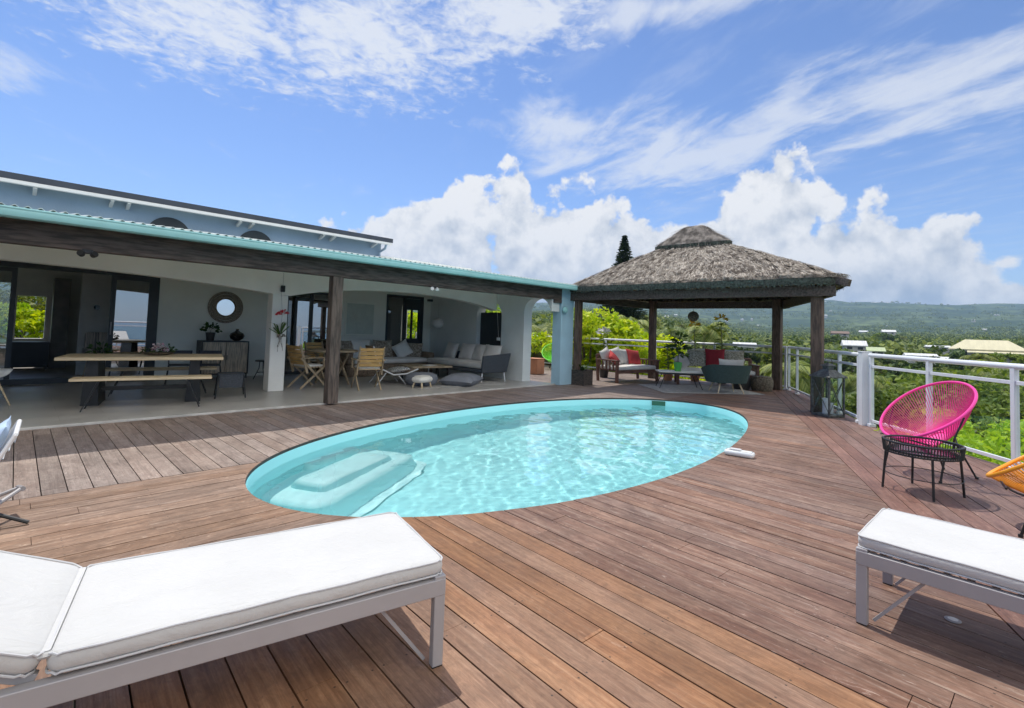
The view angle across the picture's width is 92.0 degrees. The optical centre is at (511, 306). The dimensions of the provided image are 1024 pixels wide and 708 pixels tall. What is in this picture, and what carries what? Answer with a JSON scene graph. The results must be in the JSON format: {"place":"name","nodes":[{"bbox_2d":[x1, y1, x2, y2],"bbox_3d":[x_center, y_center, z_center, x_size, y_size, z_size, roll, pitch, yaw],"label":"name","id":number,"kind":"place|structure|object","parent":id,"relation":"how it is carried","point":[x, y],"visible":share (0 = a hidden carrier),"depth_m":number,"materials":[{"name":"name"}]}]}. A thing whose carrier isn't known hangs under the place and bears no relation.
{"place":"outdoors","nodes":[
{"label":"outdoors","id":0,"kind":"place"},
{"bbox_2d":[82,332,107,376],"bbox_3d":[-8.682,1.032,10.564,0.639,0.942,0.694,0,-3,35],"label":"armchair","id":1,"kind":"object","parent":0,"point":[92,338],"visible":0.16,"depth_m":10.56,"materials":[{"name":"fabric"}]},
{"bbox_2d":[0,282,1023,343],"bbox_3d":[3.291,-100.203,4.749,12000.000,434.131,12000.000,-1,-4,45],"label":"terrain","id":2,"kind":"structure","parent":0,"point":[797,320],"depth_m":2164.16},
{"bbox_2d":[12,432,188,707],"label":"deck base","id":3,"kind":"object","parent":2,"relation":"on","point":[40,493],"visible":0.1,"depth_m":3.89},
{"bbox_2d":[0,462,358,566],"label":"wooden deck","id":4,"kind":"structure","parent":3,"relation":"on","point":[85,527],"depth_m":3.23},
{"bbox_2d":[0,416,21,460],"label":"garden chair","id":5,"kind":"object","parent":4,"relation":"on","point":[7,438],"visible":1,"depth_m":2.92,"materials":[{"name":"white paint"}]},
{"bbox_2d":[0,485,29,523],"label":"footstool frame","id":6,"kind":"object","parent":4,"relation":"on","point":[15,490],"visible":1,"depth_m":3.11,"materials":[{"name":"beige metal"}]},
{"bbox_2d":[0,365,731,501],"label":"wooden deck","id":7,"kind":"structure","parent":3,"relation":"on","point":[97,455],"depth_m":5.51,"materials":[{"name":"wood"}]},
{"bbox_2d":[530,357,544,374],"bbox_3d":[0.680,1.795,14.959,0.460,0.470,0.460,0,-3,33],"label":"terracotta cube","id":8,"kind":"object","parent":7,"relation":"on","point":[536,366],"visible":0.77,"depth_m":14.75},
{"bbox_2d":[542,343,551,367],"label":"cord chair","id":9,"kind":"object","parent":7,"relation":"on","point":[549,357],"visible":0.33,"depth_m":17.10,"materials":[{"name":"plastic"}]},
{"bbox_2d":[571,362,592,385],"bbox_3d":[1.688,1.663,12.379,0.736,0.564,0.763,4,-3,-33],"label":"planter box","id":10,"kind":"object","parent":7,"relation":"on","point":[582,376],"visible":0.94,"depth_m":12.19,"materials":[{"name":"wood"}]},
{"bbox_2d":[595,326,609,377],"bbox_3d":[2.683,1.323,14.569,0.460,1.507,0.448,2,-3,-7],"label":"potted plant","id":11,"kind":"object","parent":7,"relation":"on","point":[603,373],"visible":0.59,"depth_m":14.53,"materials":[{"name":"green plant"}]},
{"bbox_2d":[596,353,659,382],"bbox_3d":[3.214,1.688,13.713,1.710,0.737,0.849,4,-3,-35],"label":"wooden sofa","id":12,"kind":"object","parent":7,"relation":"on","point":[618,368],"visible":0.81,"depth_m":13.47,"materials":[{"name":"red wood"}]},
{"bbox_2d":[625,348,640,363],"bbox_3d":[3.456,1.438,14.054,0.582,0.495,0.262,4,-3,-35],"label":"throw cushion","id":13,"kind":"object","parent":12,"relation":"on","point":[633,356],"visible":1,"depth_m":13.96,"materials":[{"name":"red fabric"}]},
{"bbox_2d":[533,335,786,389],"bbox_3d":[3.757,1.685,16.262,0.090,1.222,9.760,4,-4,-42],"label":"railing","id":14,"kind":"object","parent":7,"relation":"on","point":[768,346],"visible":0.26,"depth_m":14.30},
{"bbox_2d":[662,344,672,380],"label":"potted plant","id":15,"kind":"object","parent":7,"relation":"on","point":[667,377],"visible":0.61,"depth_m":14.24,"materials":[{"name":"green plant"}]},
{"bbox_2d":[689,321,702,381],"bbox_3d":[5.287,1.253,14.339,0.446,1.796,0.470,1,-3,19],"label":"potted plant","id":16,"kind":"object","parent":7,"relation":"on","point":[695,341],"visible":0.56,"depth_m":14.31,"materials":[{"name":"green plant"}]},
{"bbox_2d":[638,384,764,394],"bbox_3d":[4.530,2.017,12.088,2.400,0.010,1.700,2,-3,-5],"label":"rug","id":17,"kind":"object","parent":7,"relation":"on","point":[663,388],"visible":1,"depth_m":11.91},
{"bbox_2d":[655,369,702,389],"bbox_3d":[4.112,1.800,12.197,1.040,0.414,0.600,2,-3,7],"label":"coffee table","id":18,"kind":"object","parent":17,"relation":"on","point":[681,372],"visible":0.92,"depth_m":11.96,"materials":[{"name":"white wood"}]},
{"bbox_2d":[666,332,692,371],"bbox_3d":[4.107,1.104,12.159,0.584,0.970,0.554,3,-3,-19],"label":"potted plant","id":19,"kind":"object","parent":18,"relation":"on","point":[677,366],"visible":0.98,"depth_m":12.12,"materials":[{"name":"green plant"}]},
{"bbox_2d":[701,359,751,393],"bbox_3d":[4.989,1.605,11.521,1.120,0.800,0.920,2,-3,0],"label":"tub chair","id":20,"kind":"object","parent":17,"relation":"on","point":[731,372],"visible":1,"depth_m":11.20,"materials":[{"name":"fabric"}]},
{"bbox_2d":[570,225,851,411],"bbox_3d":[4.918,0.031,12.099,6.116,4.000,4.612,0,-4,41],"label":"gazebo","id":21,"kind":"object","parent":7,"relation":"on","point":[704,267],"visible":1,"depth_m":10.93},
{"bbox_2d":[674,355,759,383],"bbox_3d":[5.459,1.742,13.311,2.040,0.737,0.850,1,-3,13],"label":"wooden sofa","id":22,"kind":"object","parent":7,"relation":"on","point":[754,370],"visible":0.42,"depth_m":13.14,"materials":[{"name":"red wood"}]},
{"bbox_2d":[687,349,705,366],"bbox_3d":[5.104,1.421,13.611,0.560,0.506,0.209,1,-3,13],"label":"throw cushion","id":23,"kind":"object","parent":22,"relation":"on","point":[696,358],"visible":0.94,"depth_m":13.55,"materials":[{"name":"grey fabric"}]},
{"bbox_2d":[705,348,724,365],"bbox_3d":[5.515,1.416,13.435,0.520,0.541,0.198,1,-3,13],"label":"throw cushion","id":24,"kind":"object","parent":22,"relation":"on","point":[713,356],"visible":0.69,"depth_m":13.39,"materials":[{"name":"red fabric"}]},
{"bbox_2d":[724,351,743,365],"bbox_3d":[6.000,1.440,13.404,0.580,0.506,0.209,1,-3,13],"label":"throw cushion","id":25,"kind":"object","parent":22,"relation":"on","point":[733,355],"visible":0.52,"depth_m":13.37,"materials":[{"name":"grey fabric"}]},
{"bbox_2d":[714,313,728,383],"bbox_3d":[5.874,1.169,13.879,0.450,1.958,0.445,1,-3,14],"label":"potted plant","id":26,"kind":"object","parent":7,"relation":"on","point":[721,324],"visible":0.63,"depth_m":13.88,"materials":[{"name":"green plant"}]},
{"bbox_2d":[0,387,1023,707],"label":"wooden deck","id":27,"kind":"structure","parent":3,"relation":"on","point":[722,581],"depth_m":2.24,"materials":[{"name":"wood"}]},
{"bbox_2d":[0,512,445,707],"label":"sun lounger","id":28,"kind":"object","parent":27,"relation":"on","point":[133,616],"visible":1,"depth_m":1.63,"materials":[{"name":"fabric"}]},
{"bbox_2d":[724,447,754,458],"bbox_3d":[2.493,1.601,5.422,0.304,0.075,0.129,0,-3,37],"label":"pool alarm","id":29,"kind":"object","parent":27,"relation":"on","point":[737,452],"visible":1,"depth_m":5.38,"materials":[{"name":"plastic"}]},
{"bbox_2d":[750,376,773,391],"bbox_3d":[6.196,1.904,12.274,0.520,0.360,0.520,-1,-4,45],"label":"wicker pouffe","id":30,"kind":"object","parent":27,"relation":"on","point":[762,383],"visible":0.98,"depth_m":12.07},
{"bbox_2d":[772,389,1023,640],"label":"wooden deck","id":31,"kind":"structure","parent":3,"relation":"on","point":[992,505],"depth_m":4.62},
{"bbox_2d":[786,346,857,422],"bbox_3d":[6.288,1.482,10.227,0.090,1.222,5.005,1,-3,18],"label":"railing","id":32,"kind":"object","parent":31,"relation":"on","point":[839,361],"visible":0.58,"depth_m":8.86,"materials":[{"name":"white metal"}]},
{"bbox_2d":[809,358,847,417],"bbox_3d":[5.450,1.383,8.531,0.406,0.998,0.406,3,-3,-17],"label":"floor lantern","id":33,"kind":"object","parent":31,"relation":"on","point":[827,371],"visible":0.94,"depth_m":8.45,"materials":[{"name":"metal"}]},
{"bbox_2d":[858,351,871,425],"bbox_3d":[5.522,1.327,7.741,0.144,1.245,0.144,1,-3,12],"label":"corner post","id":34,"kind":"object","parent":31,"relation":"on","point":[863,388],"visible":0.75,"depth_m":7.70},
{"bbox_2d":[881,435,965,501],"bbox_3d":[3.597,1.403,4.336,0.572,0.440,0.573,-1,-4,45],"label":"side table","id":35,"kind":"object","parent":31,"relation":"on","point":[922,452],"visible":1,"depth_m":4.24,"materials":[{"name":"black metal"}]},
{"bbox_2d":[879,381,978,482],"bbox_3d":[4.157,1.209,4.965,0.752,0.931,0.787,2,-3,-5],"label":"cord chair","id":36,"kind":"object","parent":31,"relation":"on","point":[946,430],"visible":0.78,"depth_m":5.05,"materials":[{"name":"pink plastic"}]},
{"bbox_2d":[856,508,1023,626],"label":"sun lounger","id":37,"kind":"object","parent":31,"relation":"on","point":[995,561],"visible":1,"depth_m":2.19,"materials":[{"name":"fabric"}]},
{"bbox_2d":[867,353,1023,472],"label":"railing","id":38,"kind":"object","parent":31,"relation":"on","point":[1014,382],"visible":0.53,"depth_m":5.74,"materials":[{"name":"white metal"}]},
{"bbox_2d":[986,455,1023,537],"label":"cord chair","id":39,"kind":"object","parent":31,"relation":"on","point":[998,473],"visible":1,"depth_m":3.53,"materials":[{"name":"orange plastic"}]},
{"bbox_2d":[407,310,417,337],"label":"garden shrub","id":40,"kind":"object","parent":2,"relation":"on","point":[414,325],"visible":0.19,"depth_m":19.44,"materials":[{"name":"green plant"}]},
{"bbox_2d":[245,398,747,516],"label":"swimming pool","id":41,"kind":"structure","parent":2,"relation":"in","point":[259,470],"depth_m":7.67,"materials":[{"name":"plastic"}]},
{"bbox_2d":[248,405,746,516],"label":"pool water","id":42,"kind":"structure","parent":41,"relation":"in","point":[500,461],"depth_m":5.38,"materials":[{"name":"liquid"}]},
{"bbox_2d":[531,322,572,364],"bbox_3d":[1.538,3.623,22.953,3.644,6.010,3.905,-1,-4,45],"label":"palm tree","id":43,"kind":"object","parent":2,"relation":"on","point":[547,326],"visible":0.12,"depth_m":22.63,"materials":[{"name":"green plant"}]},
{"bbox_2d":[531,306,647,364],"bbox_3d":[2.814,3.134,18.884,4.602,6.286,4.378,1,-3,18],"label":"garden bush","id":44,"kind":"object","parent":2,"relation":"on","point":[614,323],"visible":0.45,"depth_m":17.96,"materials":[{"name":"green plant"}]},
{"bbox_2d":[597,235,647,326],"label":"norfolk pine","id":45,"kind":"object","parent":2,"relation":"on","point":[622,256],"visible":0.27,"depth_m":59.16,"materials":[{"name":"green plant"}]},
{"bbox_2d":[617,315,648,334],"bbox_3d":[8.244,4.421,34.724,3.196,7.626,3.257,2,-3,-7],"label":"coconut palm","id":46,"kind":"object","parent":2,"relation":"on","point":[640,322],"visible":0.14,"depth_m":34.17,"materials":[{"name":"green plant"}]},
{"bbox_2d":[581,330,686,376],"bbox_3d":[4.617,3.621,19.421,4.630,5.589,4.872,2,-3,-9],"label":"garden bush","id":47,"kind":"object","parent":2,"relation":"on","point":[659,353],"visible":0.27,"depth_m":18.31,"materials":[{"name":"green plant"}]},
{"bbox_2d":[656,326,687,346],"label":"coconut palm","id":48,"kind":"object","parent":2,"relation":"on","point":[671,332],"visible":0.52,"depth_m":53.10,"materials":[{"name":"green plant"}]},
{"bbox_2d":[684,322,731,348],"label":"coconut palm","id":49,"kind":"object","parent":2,"relation":"on","point":[709,332],"visible":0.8,"depth_m":45.78,"materials":[{"name":"green plant"}]},
{"bbox_2d":[730,346,762,362],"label":"broadleaf tree","id":50,"kind":"object","parent":2,"relation":"on","point":[755,357],"visible":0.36,"depth_m":95.62,"materials":[{"name":"green plant"}]},
{"bbox_2d":[490,301,1023,373],"bbox_3d":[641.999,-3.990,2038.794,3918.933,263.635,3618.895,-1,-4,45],"label":"wood","id":51,"kind":"object","parent":2,"relation":"on","point":[749,334],"visible":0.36,"depth_m":743.63,"materials":[{"name":"green plant"}]},
{"bbox_2d":[761,348,804,374],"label":"broadleaf tree","id":52,"kind":"object","parent":2,"relation":"on","point":[766,358],"visible":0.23,"depth_m":82.84,"materials":[{"name":"green plant"}]},
{"bbox_2d":[759,360,809,393],"bbox_3d":[14.416,6.086,25.905,2.757,6.578,2.809,1,-3,11],"label":"coconut palm","id":53,"kind":"object","parent":2,"relation":"on","point":[802,377],"visible":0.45,"depth_m":25.58,"materials":[{"name":"green plant"}]},
{"bbox_2d":[824,354,855,378],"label":"broadleaf tree","id":54,"kind":"object","parent":2,"relation":"on","point":[845,367],"visible":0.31,"depth_m":108.27,"materials":[{"name":"green plant"}]},
{"bbox_2d":[840,340,867,370],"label":"valley house","id":55,"kind":"structure","parent":2,"relation":"on","point":[850,345],"depth_m":121.83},
{"bbox_2d":[831,373,892,393],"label":"coconut palm","id":56,"kind":"object","parent":2,"relation":"on","point":[850,379],"visible":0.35,"depth_m":41.16,"materials":[{"name":"green plant"}]},
{"bbox_2d":[866,347,885,353],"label":"valley house","id":57,"kind":"structure","parent":2,"relation":"on","point":[878,350],"depth_m":131.35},
{"bbox_2d":[884,365,938,383],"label":"broadleaf tree","id":58,"kind":"object","parent":2,"relation":"on","point":[893,376],"visible":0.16,"depth_m":50.05,"materials":[{"name":"green plant"}]},
{"bbox_2d":[886,356,942,375],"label":"broadleaf tree","id":59,"kind":"object","parent":2,"relation":"on","point":[916,364],"visible":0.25,"depth_m":82.68,"materials":[{"name":"green plant"}]},
{"bbox_2d":[902,353,938,368],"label":"valley house","id":60,"kind":"structure","parent":2,"relation":"on","point":[917,354],"depth_m":89.95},
{"bbox_2d":[834,371,1023,433],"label":"garden bush","id":61,"kind":"object","parent":2,"relation":"on","point":[883,398],"visible":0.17,"depth_m":9.57,"materials":[{"name":"green plant"}]},
{"bbox_2d":[874,405,1023,464],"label":"garden bush","id":62,"kind":"object","parent":2,"relation":"on","point":[965,437],"visible":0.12,"depth_m":6.94,"materials":[{"name":"green plant"}]},
{"bbox_2d":[892,359,1023,442],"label":"garden bush","id":63,"kind":"object","parent":2,"relation":"on","point":[987,416],"visible":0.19,"depth_m":8.74,"materials":[{"name":"green plant"}]},
{"bbox_2d":[940,348,983,370],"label":"broadleaf tree","id":64,"kind":"object","parent":2,"relation":"on","point":[956,353],"visible":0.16,"depth_m":97.46,"materials":[{"name":"green plant"}]},
{"bbox_2d":[908,372,1023,396],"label":"broadleaf tree","id":65,"kind":"object","parent":2,"relation":"on","point":[977,381],"visible":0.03,"depth_m":21.46,"materials":[{"name":"green plant"}]},
{"bbox_2d":[959,353,998,368],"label":"coconut palm","id":66,"kind":"object","parent":2,"relation":"on","point":[976,356],"visible":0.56,"depth_m":78.64,"materials":[{"name":"green plant"}]},
{"bbox_2d":[948,339,1023,362],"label":"valley house","id":67,"kind":"structure","parent":2,"relation":"on","point":[971,347],"depth_m":105.48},
{"bbox_2d":[982,368,1023,388],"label":"coconut palm","id":68,"kind":"object","parent":2,"relation":"on","point":[990,374],"visible":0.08,"depth_m":32.18,"materials":[{"name":"green plant"}]},
{"bbox_2d":[988,352,1023,373],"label":"broadleaf tree","id":69,"kind":"object","parent":2,"relation":"on","point":[1017,358],"visible":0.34,"depth_m":92.85,"materials":[{"name":"green plant"}]},
{"bbox_2d":[0,0,1023,304],"label":"sky","id":70,"kind":"structure","parent":0,"point":[877,143],"materials":[{"name":"blue"}]},
{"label":"back garden lawn","id":71,"kind":"structure","parent":0,"visible":0},
{"bbox_2d":[0,301,37,337],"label":"garden shrub","id":72,"kind":"object","parent":71,"relation":"on","point":[20,305],"visible":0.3,"depth_m":14.25,"materials":[{"name":"green plant"}]},
{"bbox_2d":[0,307,44,337],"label":"garden shrub","id":73,"kind":"object","parent":71,"relation":"on","point":[31,320],"visible":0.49,"depth_m":13.88,"materials":[{"name":"green plant"}]},
{"bbox_2d":[0,282,45,337],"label":"garden shrub","id":74,"kind":"object","parent":71,"relation":"on","point":[40,304],"visible":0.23,"depth_m":15.59,"materials":[{"name":"green plant"}]},
{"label":"house plinth","id":75,"kind":"structure","parent":0,"visible":0},
{"bbox_2d":[0,370,551,427],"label":"veranda floor","id":76,"kind":"structure","parent":75,"relation":"on","point":[42,404],"depth_m":8.14,"materials":[{"name":"tile"}]},
{"bbox_2d":[0,368,12,404],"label":"shell chair","id":77,"kind":"object","parent":76,"relation":"on","point":[5,372],"visible":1,"depth_m":6.86,"materials":[{"name":"plastic"}]},
{"bbox_2d":[83,341,114,383],"bbox_3d":[-7.854,1.058,9.407,0.441,0.822,0.498,3,-3,-22],"label":"potted plant","id":78,"kind":"object","parent":76,"relation":"on","point":[107,349],"visible":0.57,"depth_m":9.41,"materials":[{"name":"green plant"}]},
{"bbox_2d":[54,354,223,405],"bbox_3d":[-5.656,1.109,7.654,2.000,0.704,0.940,4,-3,-32],"label":"dining table","id":79,"kind":"object","parent":76,"relation":"on","point":[95,365],"visible":0.87,"depth_m":7.42,"materials":[{"name":"brown wood"}]},
{"bbox_2d":[139,342,177,354],"bbox_3d":[-5.566,0.664,7.792,0.320,0.205,0.511,-1,-4,45],"label":"flower bowl","id":80,"kind":"object","parent":79,"relation":"on","point":[154,351],"visible":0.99,"depth_m":7.76,"materials":[{"name":"grey plant"}]},
{"bbox_2d":[68,375,211,411],"bbox_3d":[-5.249,1.224,7.068,1.620,0.442,0.332,4,-3,-32],"label":"bench","id":81,"kind":"object","parent":76,"relation":"on","point":[98,379],"visible":1,"depth_m":6.95,"materials":[{"name":"brown wood"}]},
{"bbox_2d":[105,366,216,396],"bbox_3d":[-5.986,1.264,8.424,1.620,0.442,0.332,4,-3,-32],"label":"bench","id":82,"kind":"object","parent":76,"relation":"on","point":[122,369],"visible":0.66,"depth_m":8.28,"materials":[{"name":"brown wood"}]},
{"bbox_2d":[164,350,192,384],"bbox_3d":[-6.450,1.194,9.603,0.462,0.664,0.482,4,-3,-35],"label":"metal chair","id":83,"kind":"object","parent":76,"relation":"on","point":[183,351],"visible":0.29,"depth_m":9.74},
{"bbox_2d":[199,350,221,371],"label":"metal chair","id":84,"kind":"object","parent":76,"relation":"on","point":[210,352],"visible":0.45,"depth_m":10.01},
{"bbox_2d":[196,340,249,377],"bbox_3d":[-6.442,1.176,11.010,0.425,0.830,0.940,-1,-4,45],"label":"sideboard","id":85,"kind":"object","parent":76,"relation":"on","point":[235,354],"visible":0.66,"depth_m":10.91,"materials":[{"name":"wood"}]},
{"bbox_2d":[200,322,221,340],"bbox_3d":[-6.603,0.536,10.817,0.389,0.416,0.450,-1,-4,45],"label":"potted plant","id":86,"kind":"object","parent":85,"relation":"on","point":[210,336],"visible":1,"depth_m":10.76,"materials":[{"name":"green plant"}]},
{"bbox_2d":[229,329,244,340],"bbox_3d":[-6.214,0.639,11.179,0.310,0.270,0.310,-1,-4,45],"label":"round vase","id":87,"kind":"object","parent":85,"relation":"on","point":[237,335],"visible":1,"depth_m":11.09,"materials":[{"name":"black ceramic"}]},
{"bbox_2d":[214,372,245,398],"bbox_3d":[-4.763,1.322,8.361,0.462,0.402,0.482,4,-3,-32],"label":"metal chair","id":88,"kind":"object","parent":76,"relation":"on","point":[230,379],"visible":1,"depth_m":8.21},
{"bbox_2d":[9,383,554,431],"bbox_3d":[-4.376,1.477,6.672,0.070,0.056,15.420,-1,-4,45],"label":"veranda edge","id":89,"kind":"object","parent":76,"relation":"on","point":[144,418],"visible":0.56,"depth_m":7.03,"materials":[{"name":"tile"}]},
{"bbox_2d":[286,343,324,388],"bbox_3d":[-4.126,1.190,9.929,0.575,0.880,0.644,0,-3,35],"label":"folding chair","id":90,"kind":"object","parent":76,"relation":"on","point":[293,356],"visible":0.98,"depth_m":9.79,"materials":[{"name":"brown wood"}]},
{"bbox_2d":[304,341,324,378],"bbox_3d":[-4.420,1.252,11.451,0.644,0.880,0.575,0,-3,30],"label":"folding chair","id":91,"kind":"object","parent":76,"relation":"on","point":[306,353],"visible":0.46,"depth_m":11.46,"materials":[{"name":"brown wood"}]},
{"bbox_2d":[306,348,358,384],"bbox_3d":[-3.866,1.300,10.621,1.060,0.747,1.060,-1,-4,45],"label":"teak table","id":92,"kind":"object","parent":76,"relation":"on","point":[323,350],"visible":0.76,"depth_m":10.57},
{"bbox_2d":[351,346,385,390],"bbox_3d":[-2.894,1.230,9.928,0.575,0.880,0.644,3,-3,-30],"label":"folding chair","id":93,"kind":"object","parent":76,"relation":"on","point":[375,362],"visible":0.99,"depth_m":9.75,"materials":[{"name":"brown wood"}]},
{"bbox_2d":[339,339,433,376],"bbox_3d":[-3.374,1.329,13.241,0.859,0.937,2.604,-1,-4,45],"label":"rattan sofa","id":94,"kind":"object","parent":76,"relation":"on","point":[403,352],"visible":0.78,"depth_m":13.26,"materials":[{"name":"white fabric"}]},
{"bbox_2d":[365,345,417,384],"bbox_3d":[-2.700,1.298,11.067,1.037,0.852,0.692,3,-3,-30],"label":"lounge chair","id":95,"kind":"object","parent":76,"relation":"on","point":[397,371],"visible":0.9,"depth_m":10.95,"materials":[{"name":"white paint"}]},
{"bbox_2d":[381,377,504,388],"bbox_3d":[-1.617,1.772,11.598,2.300,0.009,1.800,4,-4,-41],"label":"rug","id":96,"kind":"object","parent":76,"relation":"on","point":[436,385],"visible":0.43,"depth_m":11.14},
{"bbox_2d":[405,372,437,385],"bbox_3d":[-2.000,1.591,10.929,0.720,0.285,0.720,-1,-4,45],"label":"pouffe","id":97,"kind":"object","parent":96,"relation":"on","point":[409,377],"visible":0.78,"depth_m":10.71,"materials":[{"name":"fabric"}]},
{"bbox_2d":[412,375,432,388],"bbox_3d":[-1.894,1.585,10.427,0.324,0.264,0.444,1,-3,25],"label":"stool","id":98,"kind":"object","parent":96,"relation":"on","point":[421,379],"visible":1,"depth_m":10.27,"materials":[{"name":"white fabric"}]},
{"bbox_2d":[399,364,451,378],"bbox_3d":[-2.107,1.604,12.025,1.100,0.355,0.700,4,-3,-37],"label":"coffee table","id":99,"kind":"object","parent":96,"relation":"on","point":[436,366],"visible":0.69,"depth_m":11.95,"materials":[{"name":"brown wood"}]},
{"bbox_2d":[438,373,483,386],"bbox_3d":[-1.140,1.663,11.224,0.800,0.302,0.950,1,-3,15],"label":"floor cushion","id":100,"kind":"object","parent":96,"relation":"on","point":[463,379],"visible":0.91,"depth_m":10.88,"materials":[{"name":"fabric"}]},
{"bbox_2d":[426,342,510,382],"bbox_3d":[-1.202,1.400,12.808,2.395,0.899,0.918,-1,-4,45],"label":"grey sofa","id":101,"kind":"object","parent":76,"relation":"on","point":[479,358],"visible":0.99,"depth_m":12.43,"materials":[{"name":"fabric"}]},
{"bbox_2d":[0,170,577,403],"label":"villa","id":102,"kind":"object","parent":75,"relation":"on","point":[157,270],"visible":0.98,"depth_m":10.05,"materials":[{"name":"white paint"}]},
{"bbox_2d":[0,266,17,379],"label":"sliding door","id":103,"kind":"structure","parent":102,"relation":"in","point":[14,270],"depth_m":8.86,"materials":[{"name":"black glass"}]},
{"bbox_2d":[10,341,49,368],"bbox_3d":[-11.303,1.144,11.592,0.500,0.640,0.640,-1,-4,45],"label":"dark console","id":104,"kind":"object","parent":102,"relation":"on","point":[29,353],"visible":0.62,"depth_m":11.42,"materials":[{"name":"black metal"}]},
{"bbox_2d":[77,249,98,257],"bbox_3d":[-4.971,-0.622,5.792,0.115,0.096,0.197,-1,-4,45],"label":"security light","id":105,"kind":"object","parent":102,"relation":"attached to","point":[83,252],"visible":1,"depth_m":5.78,"materials":[{"name":"black metal"}]},
{"bbox_2d":[105,275,154,375],"bbox_3d":[-7.726,0.441,10.015,0.063,2.100,0.700,-1,-4,45],"label":"sliding door","id":106,"kind":"structure","parent":102,"relation":"in","point":[131,298],"depth_m":10.02,"materials":[{"name":"clear glass"}]},
{"bbox_2d":[208,292,242,322],"bbox_3d":[-6.515,0.019,11.260,0.036,0.720,0.720,-1,-4,45],"label":"round mirror","id":107,"kind":"object","parent":102,"relation":"attached to","point":[221,309],"visible":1,"depth_m":11.25,"materials":[{"name":"wicker"}]},
{"bbox_2d":[269,292,289,351],"bbox_3d":[-4.308,0.279,9.139,0.242,1.116,0.736,-1,-4,45],"label":"hanging orchid","id":108,"kind":"object","parent":102,"relation":"attached to","point":[280,332],"visible":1,"depth_m":9.19,"materials":[{"name":"green plant"}]},
{"bbox_2d":[405,299,421,342],"bbox_3d":[-2.997,0.790,14.897,0.040,2.025,0.528,-1,-4,45],"label":"door leaf","id":109,"kind":"structure","parent":102,"relation":"in","point":[412,304],"depth_m":14.91,"materials":[{"name":"black glass"}]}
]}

